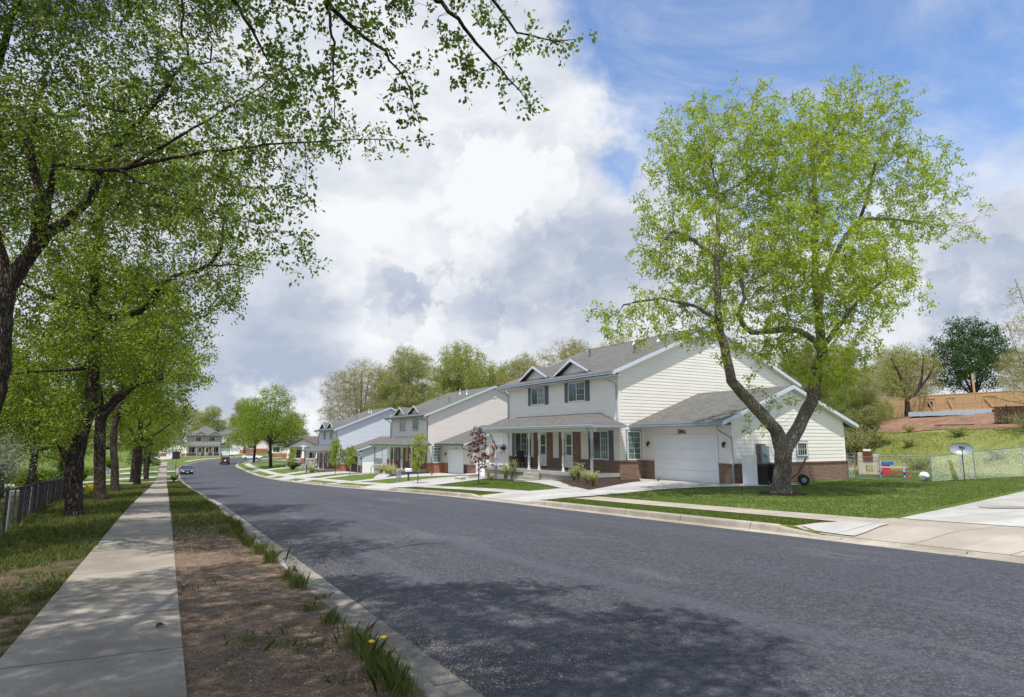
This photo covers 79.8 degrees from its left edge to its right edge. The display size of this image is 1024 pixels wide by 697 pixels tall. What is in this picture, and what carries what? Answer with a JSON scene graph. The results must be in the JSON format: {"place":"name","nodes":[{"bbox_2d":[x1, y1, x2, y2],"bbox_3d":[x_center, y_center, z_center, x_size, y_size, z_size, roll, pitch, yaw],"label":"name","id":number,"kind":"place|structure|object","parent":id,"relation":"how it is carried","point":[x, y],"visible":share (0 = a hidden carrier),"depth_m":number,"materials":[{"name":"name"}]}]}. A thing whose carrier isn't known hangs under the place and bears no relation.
{"place":"outdoors","nodes":[
{"label":"outdoors","id":0,"kind":"place"},
{"bbox_2d":[0,462,186,696],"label":"sidewalk","id":1,"kind":"structure","parent":0,"point":[129,593],"depth_m":5.77,"materials":[{"name":"concrete"}]},
{"bbox_2d":[167,480,349,653],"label":"grass","id":2,"kind":"structure","parent":0,"point":[184,499],"depth_m":16.95,"materials":[{"name":"plant"}]},
{"bbox_2d":[275,471,359,479],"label":"driveway","id":3,"kind":"structure","parent":0,"point":[313,474],"depth_m":82.52,"materials":[{"name":"concrete"}]},
{"bbox_2d":[321,473,461,484],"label":"driveway","id":4,"kind":"structure","parent":0,"point":[429,474],"depth_m":58.10,"materials":[{"name":"concrete"}]},
{"bbox_2d":[245,457,555,496],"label":"sidewalk","id":5,"kind":"structure","parent":0,"point":[429,486],"depth_m":45.12,"materials":[{"name":"concrete"}]},
{"bbox_2d":[365,475,484,488],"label":"driveway","id":6,"kind":"structure","parent":0,"point":[431,481],"depth_m":41.88,"materials":[{"name":"concrete"}]},
{"bbox_2d":[0,428,1023,656],"bbox_3d":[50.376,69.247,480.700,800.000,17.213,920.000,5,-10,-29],"label":"ground","id":7,"kind":"structure","parent":0,"point":[6,619],"depth_m":27.79,"materials":[{"name":"green plant"}]},
{"bbox_2d":[0,423,29,473],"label":"shrub","id":8,"kind":"object","parent":7,"relation":"on","point":[1,451],"visible":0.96,"depth_m":21.44,"materials":[{"name":"green plant"}]},
{"bbox_2d":[0,438,47,491],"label":"shrub","id":9,"kind":"object","parent":7,"relation":"on","point":[9,469],"visible":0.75,"depth_m":28.44,"materials":[{"name":"green plant"}]},
{"bbox_2d":[0,348,52,462],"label":"tree","id":10,"kind":"object","parent":7,"relation":"on","point":[23,401],"visible":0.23,"depth_m":30.65,"materials":[{"name":"green plant"}]},
{"bbox_2d":[1,466,62,488],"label":"shrub","id":11,"kind":"object","parent":7,"relation":"on","point":[44,475],"visible":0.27,"depth_m":49.91,"materials":[{"name":"green plant"}]},
{"bbox_2d":[0,477,65,537],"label":"slatted fence","id":12,"kind":"object","parent":7,"relation":"on","point":[55,489],"visible":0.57,"depth_m":18.35,"materials":[{"name":"grey wood"}]},
{"bbox_2d":[0,308,81,497],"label":"tree","id":13,"kind":"object","parent":7,"relation":"on","point":[34,370],"visible":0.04,"depth_m":52.83,"materials":[{"name":"green plant"}]},
{"bbox_2d":[0,342,93,496],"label":"tree","id":14,"kind":"object","parent":7,"relation":"on","point":[31,478],"visible":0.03,"depth_m":44.97,"materials":[{"name":"green plant"}]},
{"bbox_2d":[23,409,94,471],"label":"tree","id":15,"kind":"object","parent":7,"relation":"on","point":[60,468],"visible":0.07,"depth_m":79.92,"materials":[{"name":"green plant"}]},
{"bbox_2d":[21,397,111,476],"bbox_3d":[-45.934,9.448,63.060,8.190,10.521,7.021,-2,-9,11],"label":"tree","id":16,"kind":"object","parent":7,"relation":"on","point":[59,456],"visible":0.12,"depth_m":62.41,"materials":[{"name":"green plant"}]},
{"bbox_2d":[0,483,152,614],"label":"grass","id":17,"kind":"structure","parent":7,"relation":"on","point":[49,518],"depth_m":13.46,"materials":[{"name":"plant"}]},
{"bbox_2d":[0,247,222,499],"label":"tree","id":18,"kind":"object","parent":7,"relation":"on","point":[99,483],"visible":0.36,"depth_m":29.85,"materials":[{"name":"green plant"}]},
{"bbox_2d":[0,109,272,516],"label":"tree","id":19,"kind":"object","parent":7,"relation":"on","point":[73,457],"visible":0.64,"depth_m":18.68,"materials":[{"name":"green plant"}]},
{"bbox_2d":[93,384,181,482],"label":"tree","id":20,"kind":"object","parent":7,"relation":"on","point":[166,442],"visible":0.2,"depth_m":78.07,"materials":[{"name":"green plant"}]},
{"bbox_2d":[107,409,184,474],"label":"tree","id":21,"kind":"object","parent":7,"relation":"on","point":[152,446],"visible":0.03,"depth_m":101.65,"materials":[{"name":"green plant"}]},
{"bbox_2d":[87,369,208,484],"bbox_3d":[-39.057,7.023,64.354,10.030,15.030,11.701,-4,-9,26],"label":"tree","id":22,"kind":"object","parent":7,"relation":"on","point":[139,442],"visible":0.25,"depth_m":63.91,"materials":[{"name":"green plant"}]},
{"bbox_2d":[91,329,218,490],"bbox_3d":[-27.870,4.396,46.155,12.836,12.765,7.130,-5,-10,29],"label":"tree","id":23,"kind":"object","parent":7,"relation":"on","point":[118,412],"visible":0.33,"depth_m":45.46,"materials":[{"name":"green plant"}]},
{"bbox_2d":[119,394,195,479],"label":"tree","id":24,"kind":"object","parent":7,"relation":"on","point":[147,463],"visible":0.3,"depth_m":85.89,"materials":[{"name":"green plant"}]},
{"bbox_2d":[170,402,204,439],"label":"tree","id":25,"kind":"object","parent":7,"relation":"on","point":[185,429],"visible":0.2,"depth_m":214.93,"materials":[{"name":"green plant"}]},
{"bbox_2d":[158,426,231,456],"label":"cross street house","id":26,"kind":"structure","parent":7,"relation":"on","point":[207,440],"depth_m":172.60,"materials":[{"name":"grey"}]},
{"bbox_2d":[0,0,411,413],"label":"tree","id":27,"kind":"object","parent":7,"relation":"on","point":[16,271],"visible":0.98,"depth_m":10.28,"materials":[{"name":"green plant"}]},
{"bbox_2d":[190,404,227,431],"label":"tree","id":28,"kind":"object","parent":7,"relation":"on","point":[210,416],"visible":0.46,"depth_m":206.54,"materials":[{"name":"green plant"}]},
{"bbox_2d":[225,397,260,426],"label":"tree","id":29,"kind":"object","parent":7,"relation":"on","point":[238,413],"visible":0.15,"depth_m":223.82,"materials":[{"name":"green plant"}]},
{"bbox_2d":[219,427,271,453],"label":"white house","id":30,"kind":"structure","parent":7,"relation":"on","point":[262,449],"depth_m":204.25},
{"bbox_2d":[220,396,287,461],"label":"street tree","id":31,"kind":"object","parent":7,"relation":"on","point":[232,442],"visible":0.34,"depth_m":138.51,"materials":[{"name":"green plant"}]},
{"bbox_2d":[228,383,309,467],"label":"street tree","id":32,"kind":"object","parent":7,"relation":"on","point":[270,432],"visible":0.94,"depth_m":117.72,"materials":[{"name":"green plant"}]},
{"bbox_2d":[266,436,317,457],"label":"distant house","id":33,"kind":"structure","parent":7,"relation":"on","point":[278,454],"depth_m":165.42,"materials":[{"name":"beige"}]},
{"bbox_2d":[171,515,429,696],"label":"verge","id":34,"kind":"structure","parent":7,"relation":"on","point":[283,621],"depth_m":5.58,"materials":[{"name":"soil"}]},
{"bbox_2d":[283,438,317,467],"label":"bungalow","id":35,"kind":"object","parent":7,"relation":"on","point":[299,445],"visible":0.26,"depth_m":114.62,"materials":[{"name":"beige"}]},
{"bbox_2d":[328,438,342,469],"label":"sapling","id":36,"kind":"object","parent":7,"relation":"on","point":[336,442],"visible":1,"depth_m":74.37,"materials":[{"name":"green plant"}]},
{"bbox_2d":[301,407,396,472],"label":"duplex house","id":37,"kind":"structure","parent":7,"relation":"on","point":[361,432],"depth_m":90.83,"materials":[{"name":"wood"}]},
{"bbox_2d":[362,462,373,472],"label":"privacy panel","id":38,"kind":"object","parent":37,"relation":"attached to","point":[367,467],"visible":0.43,"depth_m":83.38,"materials":[{"name":"white plastic"}]},
{"bbox_2d":[344,445,357,474],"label":"sapling","id":39,"kind":"object","parent":7,"relation":"on","point":[350,459],"visible":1,"depth_m":69.65,"materials":[{"name":"green plant"}]},
{"bbox_2d":[314,356,395,422],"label":"tree","id":40,"kind":"object","parent":7,"relation":"on","point":[360,390],"visible":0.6,"depth_m":130.43,"materials":[{"name":"green plant"}]},
{"bbox_2d":[191,0,596,157],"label":"tree","id":41,"kind":"object","parent":7,"relation":"on","point":[290,86],"visible":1,"depth_m":6.25,"materials":[{"name":"green plant"}]},
{"bbox_2d":[366,370,422,409],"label":"tree","id":42,"kind":"object","parent":7,"relation":"on","point":[390,397],"visible":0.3,"depth_m":124.75,"materials":[{"name":"green plant"}]},
{"bbox_2d":[364,343,438,409],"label":"tree","id":43,"kind":"object","parent":7,"relation":"on","point":[413,362],"visible":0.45,"depth_m":131.04,"materials":[{"name":"green plant"}]},
{"bbox_2d":[409,431,428,483],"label":"sapling","id":44,"kind":"object","parent":7,"relation":"on","point":[417,451],"visible":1,"depth_m":41.68,"materials":[{"name":"green plant"}]},
{"bbox_2d":[369,386,507,473],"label":"duplex house","id":45,"kind":"structure","parent":7,"relation":"on","point":[446,423],"depth_m":66.45,"materials":[{"name":"wood"}]},
{"bbox_2d":[432,446,441,462],"bbox_3d":[-7.879,11.163,64.281,1.170,1.780,0.068,5,-10,-31],"label":"window","id":46,"kind":"structure","parent":45,"relation":"in","point":[436,450],"depth_m":64.28,"materials":[{"name":"green glass"}]},
{"bbox_2d":[448,449,463,473],"bbox_3d":[-5.698,11.490,61.996,0.075,2.450,3.480,5,-10,-31],"label":"garage door","id":47,"kind":"structure","parent":45,"relation":"in","point":[454,467],"depth_m":61.90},
{"bbox_2d":[399,487,500,493],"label":"lawn","id":48,"kind":"structure","parent":7,"relation":"on","point":[460,491],"depth_m":30.17,"materials":[{"name":"green plant"}]},
{"bbox_2d":[421,339,494,402],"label":"tree","id":49,"kind":"object","parent":7,"relation":"on","point":[453,384],"visible":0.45,"depth_m":107.97,"materials":[{"name":"green plant"}]},
{"bbox_2d":[468,426,491,484],"bbox_3d":[-1.921,6.348,36.178,1.402,3.544,1.450,5,-10,-29],"label":"sapling","id":50,"kind":"object","parent":7,"relation":"on","point":[483,454],"visible":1,"depth_m":36.06,"materials":[{"name":"red plant"}]},
{"bbox_2d":[458,360,510,389],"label":"tree","id":51,"kind":"object","parent":7,"relation":"on","point":[486,381],"visible":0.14,"depth_m":94.18,"materials":[{"name":"green plant"}]},
{"bbox_2d":[437,479,553,490],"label":"lawn","id":52,"kind":"structure","parent":7,"relation":"on","point":[517,483],"depth_m":34.30,"materials":[{"name":"green plant"}]},
{"bbox_2d":[487,351,540,384],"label":"tree","id":53,"kind":"object","parent":7,"relation":"on","point":[520,364],"visible":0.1,"depth_m":109.28,"materials":[{"name":"green plant"}]},
{"bbox_2d":[493,363,547,391],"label":"tree","id":54,"kind":"object","parent":7,"relation":"on","point":[512,378],"visible":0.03,"depth_m":88.33,"materials":[{"name":"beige plant"}]},
{"bbox_2d":[525,480,580,489],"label":"walkway","id":55,"kind":"structure","parent":7,"relation":"on","point":[556,483],"depth_m":31.66,"materials":[{"name":"concrete"}]},
{"bbox_2d":[527,336,584,370],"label":"tree","id":56,"kind":"object","parent":7,"relation":"on","point":[554,359],"visible":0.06,"depth_m":83.57,"materials":[{"name":"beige plant"}]},
{"bbox_2d":[557,338,600,357],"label":"tree","id":57,"kind":"object","parent":7,"relation":"on","point":[575,344],"visible":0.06,"depth_m":103.66,"materials":[{"name":"green plant"}]},
{"bbox_2d":[555,479,639,489],"bbox_3d":[4.841,7.049,31.908,4.830,0.242,9.794,0,-8,-2],"label":"planting bed","id":58,"kind":"object","parent":7,"relation":"on","point":[589,486],"visible":0.8,"depth_m":31.17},
{"bbox_2d":[474,325,858,483],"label":"duplex house","id":59,"kind":"structure","parent":7,"relation":"on","point":[626,410],"depth_m":35.32,"materials":[{"name":"wood"}]},
{"bbox_2d":[494,437,506,465],"bbox_3d":[-0.340,8.088,47.652,0.075,2.450,4.080,5,-10,-31],"label":"garage door","id":60,"kind":"structure","parent":59,"relation":"in","point":[498,440],"depth_m":48.43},
{"bbox_2d":[515,433,526,455],"bbox_3d":[0.641,6.688,42.769,0.068,1.620,1.600,5,-10,-31],"label":"window","id":61,"kind":"structure","parent":59,"relation":"in","point":[520,438],"depth_m":42.79,"materials":[{"name":"grey glass"}]},
{"bbox_2d":[531,387,544,404],"bbox_3d":[1.753,3.224,41.435,0.068,1.180,1.630,5,-10,-31],"label":"window","id":62,"kind":"structure","parent":59,"relation":"in","point":[537,394],"depth_m":41.38,"materials":[{"name":"grey glass"}]},
{"bbox_2d":[540,432,546,465],"bbox_3d":[2.054,6.627,40.390,0.098,2.220,0.850,5,-10,-31],"label":"door","id":63,"kind":"structure","parent":59,"relation":"in","point":[543,441],"depth_m":40.35,"materials":[{"name":"white glass"}]},
{"bbox_2d":[564,432,572,467],"bbox_3d":[3.528,6.266,37.968,0.098,2.220,0.840,5,-10,-31],"label":"door","id":64,"kind":"structure","parent":59,"relation":"in","point":[568,436],"depth_m":37.96,"materials":[{"name":"white glass"}]},
{"bbox_2d":[568,381,584,401],"bbox_3d":[3.981,2.678,37.776,0.068,1.180,1.700,5,-10,-31],"label":"window","id":65,"kind":"structure","parent":59,"relation":"in","point":[576,391],"depth_m":37.74,"materials":[{"name":"grey glass"}]},
{"bbox_2d":[592,431,608,459],"bbox_3d":[5.134,5.592,35.412,0.068,1.620,1.420,5,-10,-31],"label":"window","id":66,"kind":"structure","parent":59,"relation":"in","point":[600,439],"depth_m":35.37,"materials":[{"name":"grey glass"}]},
{"bbox_2d":[625,429,641,460],"bbox_3d":[6.884,5.464,34.521,1.170,1.780,0.068,5,-10,-31],"label":"window","id":67,"kind":"structure","parent":59,"relation":"in","point":[633,437],"depth_m":34.51,"materials":[{"name":"white glass"}]},
{"bbox_2d":[654,435,719,482],"bbox_3d":[9.094,5.786,32.207,0.075,2.450,4.430,5,-10,-31],"label":"garage door","id":68,"kind":"structure","parent":59,"relation":"in","point":[681,453],"depth_m":32.03,"materials":[{"name":"metal"}]},
{"bbox_2d":[795,441,808,457],"bbox_3d":[15.389,5.336,32.475,1.030,0.890,0.068,5,-10,-31],"label":"window","id":69,"kind":"structure","parent":59,"relation":"in","point":[802,446],"depth_m":32.47,"materials":[{"name":"white glass"}]},
{"bbox_2d":[759,491,809,494],"bbox_3d":[10.674,5.683,24.044,1.897,0.029,1.919,-5,-10,28],"label":"tree pit","id":70,"kind":"object","parent":7,"relation":"on","point":[794,493],"visible":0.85,"depth_m":23.85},
{"bbox_2d":[582,63,996,493],"bbox_3d":[11.709,-3.122,24.134,18.508,17.721,8.086,1,-9,-6],"label":"tree","id":71,"kind":"object","parent":70,"relation":"on","point":[784,444],"visible":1,"depth_m":23.74,"materials":[{"name":"green plant"}]},
{"bbox_2d":[791,458,809,484],"bbox_3d":[13.630,5.843,29.124,0.888,1.270,0.710,-3,-9,21],"label":"garden cart","id":72,"kind":"object","parent":7,"relation":"on","point":[803,479],"visible":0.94,"depth_m":28.73,"materials":[{"name":"rubber"}]},
{"bbox_2d":[597,470,1023,518],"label":"lawn","id":73,"kind":"structure","parent":7,"relation":"on","point":[893,485],"depth_m":23.31,"materials":[{"name":"green plant"}]},
{"bbox_2d":[772,342,849,409],"bbox_3d":[26.952,4.064,56.452,7.554,10.424,7.693,2,-9,-15],"label":"tree","id":74,"kind":"object","parent":7,"relation":"on","point":[798,380],"visible":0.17,"depth_m":55.78,"materials":[{"name":"green plant"}]},
{"bbox_2d":[806,342,882,400],"bbox_3d":[31.418,3.851,58.804,7.142,9.323,7.166,7,-11,-38],"label":"tree","id":75,"kind":"object","parent":7,"relation":"on","point":[829,353],"visible":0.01,"depth_m":57.82,"materials":[{"name":"green plant"}]},
{"bbox_2d":[820,361,898,439],"bbox_3d":[28.812,4.882,51.261,5.861,7.942,5.755,-1,-9,9],"label":"tree","id":76,"kind":"object","parent":7,"relation":"on","point":[868,405],"visible":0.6,"depth_m":50.24,"materials":[{"name":"green plant"}]},
{"bbox_2d":[844,420,880,463],"bbox_3d":[26.563,7.469,47.937,4.429,3.918,4.668,-4,-9,24],"label":"shrub","id":77,"kind":"object","parent":7,"relation":"on","point":[853,444],"visible":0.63,"depth_m":47.49,"materials":[{"name":"green plant"}]},
{"bbox_2d":[847,449,893,474],"bbox_3d":[22.614,7.225,39.123,3.000,1.580,0.890,-5,-10,33],"label":"play set","id":78,"kind":"object","parent":7,"relation":"on","point":[868,458],"visible":0.73,"depth_m":38.69,"materials":[{"name":"beige plastic"}]},
{"bbox_2d":[854,402,895,440],"bbox_3d":[30.771,6.297,52.467,3.509,3.824,3.546,0,-8,0],"label":"shrub","id":79,"kind":"object","parent":7,"relation":"on","point":[875,427],"visible":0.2,"depth_m":52.00,"materials":[{"name":"green plant"}]},
{"bbox_2d":[868,346,929,397],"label":"tree","id":80,"kind":"object","parent":7,"relation":"on","point":[887,373],"visible":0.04,"depth_m":91.18,"materials":[{"name":"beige plant"}]},
{"bbox_2d":[871,342,948,397],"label":"tree","id":81,"kind":"object","parent":7,"relation":"on","point":[906,378],"visible":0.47,"depth_m":81.10,"materials":[{"name":"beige plant"}]},
{"bbox_2d":[899,456,936,469],"bbox_3d":[28.135,8.022,42.489,2.296,1.320,2.150,-5,-10,30],"label":"shrub","id":82,"kind":"object","parent":7,"relation":"on","point":[921,461],"visible":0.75,"depth_m":42.19,"materials":[{"name":"green plant"}]},
{"bbox_2d":[846,426,1023,475],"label":"lawn","id":83,"kind":"structure","parent":7,"relation":"on","point":[886,433],"depth_m":45.38,"materials":[{"name":"green plant"}]},
{"bbox_2d":[846,452,1023,474],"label":"chain link fence","id":84,"kind":"object","parent":7,"relation":"on","point":[906,453],"visible":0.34,"depth_m":40.19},
{"bbox_2d":[878,446,1023,481],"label":"chain link fence","id":85,"kind":"object","parent":7,"relation":"on","point":[931,467],"visible":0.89,"depth_m":32.59,"materials":[{"name":"metal"}]},
{"bbox_2d":[880,373,1023,417],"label":"unfinished building","id":86,"kind":"structure","parent":7,"relation":"on","point":[926,403],"depth_m":64.59,"materials":[{"name":"wood"}]},
{"bbox_2d":[944,425,971,435],"bbox_3d":[33.987,6.290,46.548,1.580,0.962,2.095,-3,-9,17],"label":"shrub","id":87,"kind":"object","parent":7,"relation":"on","point":[959,431],"visible":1,"depth_m":46.43,"materials":[{"name":"green plant"}]},
{"bbox_2d":[950,443,973,480],"bbox_3d":[22.978,5.845,31.260,0.808,2.055,0.796,3,-9,-18],"label":"satellite dish","id":88,"kind":"object","parent":7,"relation":"on","point":[961,449],"visible":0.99,"depth_m":31.38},
{"bbox_2d":[923,311,1018,393],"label":"tree","id":89,"kind":"object","parent":7,"relation":"on","point":[970,353],"visible":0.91,"depth_m":94.68,"materials":[{"name":"green plant"}]},
{"bbox_2d":[984,448,1010,459],"bbox_3d":[32.429,7.059,40.977,1.553,0.957,1.266,-2,-9,11],"label":"shrub","id":90,"kind":"object","parent":7,"relation":"on","point":[992,453],"visible":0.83,"depth_m":40.80,"materials":[{"name":"green plant"}]},
{"bbox_2d":[981,279,1023,408],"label":"tree","id":91,"kind":"object","parent":7,"relation":"on","point":[1011,335],"visible":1,"depth_m":44.67,"materials":[{"name":"green plant"}]},
{"bbox_2d":[985,411,1023,429],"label":"shrub","id":92,"kind":"object","parent":7,"relation":"on","point":[1020,420],"visible":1,"depth_m":43.87,"materials":[{"name":"green plant"}]},
{"bbox_2d":[991,345,1023,390],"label":"tree","id":93,"kind":"object","parent":7,"relation":"on","point":[1010,374],"visible":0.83,"depth_m":79.14,"materials":[{"name":"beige plant"}]},
{"bbox_2d":[0,0,1023,443],"label":"sky","id":94,"kind":"structure","parent":0,"point":[496,236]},
{"bbox_2d":[178,457,1023,696],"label":"road","id":95,"kind":"structure","parent":0,"point":[790,616],"depth_m":7.09,"materials":[{"name":"asphalt"}]},
{"bbox_2d":[176,456,483,696],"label":"kerb","id":96,"kind":"structure","parent":95,"relation":"on","point":[430,682],"depth_m":6.04,"materials":[{"name":"concrete"}]},
{"bbox_2d":[1,508,722,696],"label":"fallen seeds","id":97,"kind":"object","parent":95,"relation":"on","point":[345,631],"visible":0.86,"depth_m":5.72,"materials":[{"name":"plant"}]},
{"bbox_2d":[235,463,1023,563],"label":"kerb","id":98,"kind":"structure","parent":95,"relation":"on","point":[759,527],"depth_m":14.89,"materials":[{"name":"concrete"}]},
{"bbox_2d":[480,479,800,501],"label":"driveway","id":99,"kind":"structure","parent":0,"point":[637,486],"depth_m":26.93,"materials":[{"name":"concrete"}]},
{"bbox_2d":[741,454,757,484],"bbox_3d":[11.302,5.776,29.257,0.660,1.460,0.605,-1,-9,9],"label":"privacy panel","id":100,"kind":"object","parent":99,"relation":"on","point":[749,470],"visible":0.89,"depth_m":28.98,"materials":[{"name":"white plastic"}]},
{"bbox_2d":[757,462,769,484],"bbox_3d":[11.947,5.979,29.225,0.680,1.050,0.773,-5,-10,31],"label":"wheelie bin","id":101,"kind":"object","parent":99,"relation":"on","point":[763,473],"visible":0.8,"depth_m":28.97,"materials":[{"name":"black plastic"}]},
{"bbox_2d":[542,497,828,525],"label":"lawn","id":102,"kind":"structure","parent":0,"point":[760,518],"depth_m":16.37,"materials":[{"name":"green plant"}]},
{"bbox_2d":[577,497,876,520],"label":"sidewalk","id":103,"kind":"structure","parent":0,"point":[772,512],"depth_m":16.75,"materials":[{"name":"beige concrete"}]},
{"bbox_2d":[803,520,889,535],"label":"driveway","id":104,"kind":"structure","parent":0,"point":[853,527],"depth_m":12.91,"materials":[{"name":"concrete"}]},
{"bbox_2d":[795,518,1023,555],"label":"driveway","id":105,"kind":"structure","parent":0,"point":[1007,540],"depth_m":11.55,"materials":[{"name":"beige concrete"}]},
{"bbox_2d":[859,412,1023,433],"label":"dirt terrace","id":106,"kind":"structure","parent":0,"point":[981,420],"depth_m":56.68,"materials":[{"name":"soil"}]},
{"bbox_2d":[874,342,943,415],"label":"tree","id":107,"kind":"object","parent":106,"relation":"on","point":[896,366],"visible":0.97,"depth_m":65.84,"materials":[{"name":"green plant"}]},
{"bbox_2d":[908,408,993,416],"bbox_3d":[45.662,6.112,59.125,1.100,0.620,13.000,6,-10,-35],"label":"lumber stack","id":108,"kind":"object","parent":106,"relation":"on","point":[953,412],"visible":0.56,"depth_m":60.93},
{"bbox_2d":[993,405,1023,422],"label":"lumber stack","id":109,"kind":"object","parent":106,"relation":"on","point":[1003,410],"visible":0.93,"depth_m":50.75,"materials":[{"name":"brown wood"}]},
{"bbox_2d":[902,491,1023,526],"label":"driveway","id":110,"kind":"structure","parent":0,"point":[973,512],"depth_m":14.79,"materials":[{"name":"concrete"}]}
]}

